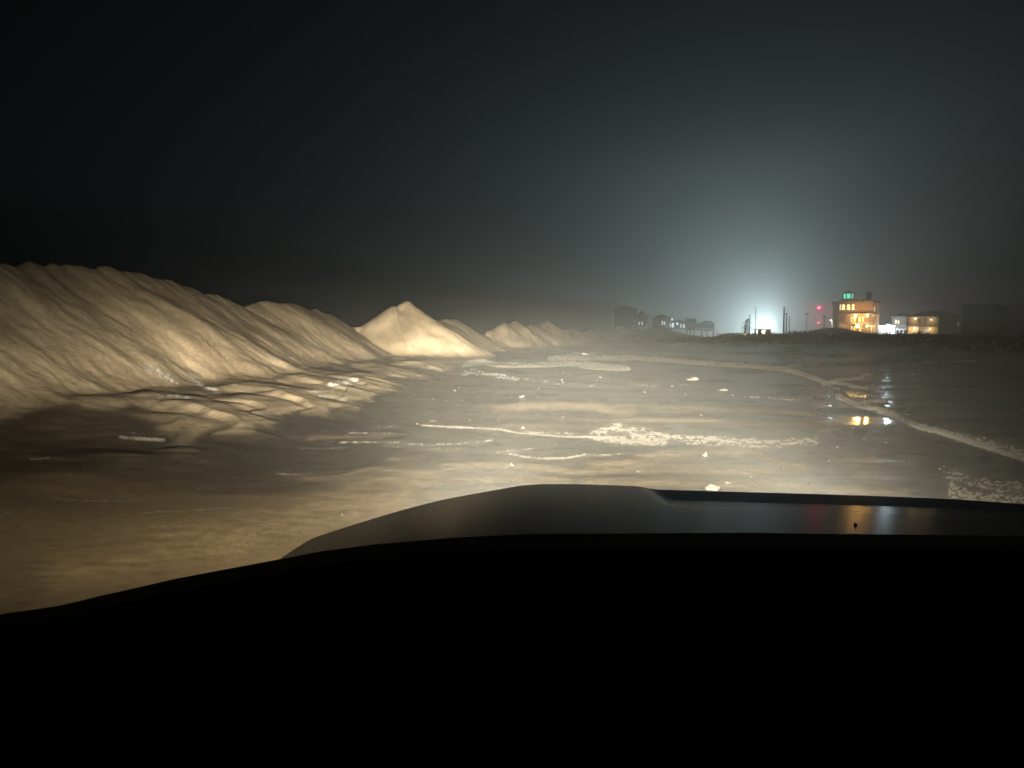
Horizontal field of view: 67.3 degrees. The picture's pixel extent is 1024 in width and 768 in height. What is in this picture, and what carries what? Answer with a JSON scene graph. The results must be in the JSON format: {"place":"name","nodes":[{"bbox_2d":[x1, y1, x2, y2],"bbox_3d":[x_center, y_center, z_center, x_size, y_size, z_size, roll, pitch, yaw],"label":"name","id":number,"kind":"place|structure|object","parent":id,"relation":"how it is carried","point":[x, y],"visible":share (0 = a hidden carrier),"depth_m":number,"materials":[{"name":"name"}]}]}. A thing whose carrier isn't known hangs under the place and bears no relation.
{"place":"outdoors","nodes":[
{"label":"outdoors","id":0,"kind":"place"},
{"bbox_2d":[0,261,402,429],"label":"sand dune","id":1,"kind":"structure","parent":0,"point":[72,335],"depth_m":24.99,"materials":[{"name":"beige sand"}]},
{"bbox_2d":[353,301,508,358],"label":"sand dune","id":2,"kind":"structure","parent":0,"point":[406,329],"depth_m":62.30,"materials":[{"name":"beige sand"}]},
{"bbox_2d":[0,328,1023,613],"bbox_3d":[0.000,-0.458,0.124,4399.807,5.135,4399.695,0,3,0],"label":"beach","id":3,"kind":"structure","parent":0,"point":[94,504],"depth_m":14.21,"materials":[{"name":"beige sand"}]},
{"bbox_2d":[0,484,1023,767],"bbox_3d":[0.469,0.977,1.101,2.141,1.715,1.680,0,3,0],"label":"pickup truck","id":4,"kind":"object","parent":3,"relation":"on","point":[572,626],"visible":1,"depth_m":0.52,"materials":[{"name":"grey paint"}]},
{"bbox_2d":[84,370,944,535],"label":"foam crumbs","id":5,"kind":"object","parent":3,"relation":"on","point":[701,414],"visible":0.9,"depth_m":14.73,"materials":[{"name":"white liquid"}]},
{"bbox_2d":[30,348,1023,502],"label":"foam","id":6,"kind":"object","parent":3,"relation":"on","point":[987,445],"visible":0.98,"depth_m":22.43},
{"bbox_2d":[614,306,647,330],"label":"beach house","id":7,"kind":"structure","parent":3,"relation":"on","point":[625,316],"depth_m":283.94,"materials":[{"name":"grey wood"}]},
{"bbox_2d":[686,376,698,379],"bbox_3d":[8.568,-0.263,36.629,0.598,0.199,0.506,0,3,0],"label":"foam clump","id":8,"kind":"object","parent":3,"relation":"on","point":[693,378],"visible":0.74,"depth_m":36.48,"materials":[{"name":"white liquid"}]},
{"bbox_2d":[685,319,701,334],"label":"beach house","id":9,"kind":"structure","parent":3,"relation":"on","point":[691,324],"depth_m":283.23,"materials":[{"name":"grey wood"}]},
{"bbox_2d":[700,321,714,336],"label":"beach house","id":10,"kind":"structure","parent":3,"relation":"on","point":[708,325],"depth_m":299.19,"materials":[{"name":"grey wood"}]},
{"bbox_2d":[695,328,721,335],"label":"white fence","id":11,"kind":"object","parent":3,"relation":"on","point":[710,329],"visible":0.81,"depth_m":267.10,"materials":[{"name":"white wood"}]},
{"bbox_2d":[704,483,720,490],"bbox_3d":[2.638,1.355,10.140,0.207,0.088,0.180,0,3,0],"label":"foam clump","id":12,"kind":"object","parent":3,"relation":"on","point":[712,487],"visible":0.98,"depth_m":10.08,"materials":[{"name":"white liquid"}]},
{"bbox_2d":[722,333,745,335],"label":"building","id":13,"kind":"structure","parent":3,"relation":"on","point":[731,333],"depth_m":255.25,"materials":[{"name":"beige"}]},
{"bbox_2d":[741,319,751,334],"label":"wind bent tree","id":14,"kind":"object","parent":3,"relation":"on","point":[746,325],"visible":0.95,"depth_m":215.39,"materials":[{"name":"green plant"}]},
{"bbox_2d":[753,329,771,333],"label":"beach hut","id":15,"kind":"object","parent":3,"relation":"on","point":[763,331],"visible":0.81,"depth_m":194.29,"materials":[{"name":"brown wood"}]},
{"bbox_2d":[783,307,784,333],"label":"wooden pole","id":16,"kind":"object","parent":3,"relation":"on","point":[784,320],"visible":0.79,"depth_m":189.29,"materials":[{"name":"grey wood"}]},
{"bbox_2d":[638,327,1023,352],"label":"dune grass","id":17,"kind":"structure","parent":3,"relation":"on","point":[1004,340],"depth_m":125.55,"materials":[{"name":"plant"}]},
{"bbox_2d":[832,292,880,333],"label":"beach hotel","id":18,"kind":"structure","parent":3,"relation":"on","point":[850,312],"depth_m":214.11,"materials":[{"name":"brown wood"}]},
{"bbox_2d":[879,313,909,333],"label":"beach house","id":19,"kind":"structure","parent":3,"relation":"on","point":[899,324],"depth_m":212.40,"materials":[{"name":"grey"}]},
{"bbox_2d":[907,311,959,334],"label":"beach house","id":20,"kind":"structure","parent":3,"relation":"on","point":[937,322],"depth_m":199.49,"materials":[{"name":"beige"}]},
{"bbox_2d":[955,314,961,335],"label":"beach house","id":21,"kind":"structure","parent":3,"relation":"on","point":[959,324],"depth_m":214.34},
{"bbox_2d":[961,304,1009,334],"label":"beach house","id":22,"kind":"structure","parent":3,"relation":"on","point":[983,319],"depth_m":173.98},
{"bbox_2d":[0,0,1023,336],"label":"sky","id":23,"kind":"structure","parent":0,"point":[483,165],"materials":[{"name":"black"}]},
{"bbox_2d":[483,320,595,348],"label":"sand dune","id":24,"kind":"structure","parent":0,"point":[518,335],"depth_m":125.25,"materials":[{"name":"beige sand"}]},
{"bbox_2d":[580,328,643,342],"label":"sand dune","id":25,"kind":"structure","parent":0,"point":[602,336],"depth_m":246.22,"materials":[{"name":"beige sand"}]},
{"bbox_2d":[653,314,685,329],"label":"beach house","id":26,"kind":"structure","parent":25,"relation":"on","point":[662,321],"depth_m":277.04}
]}

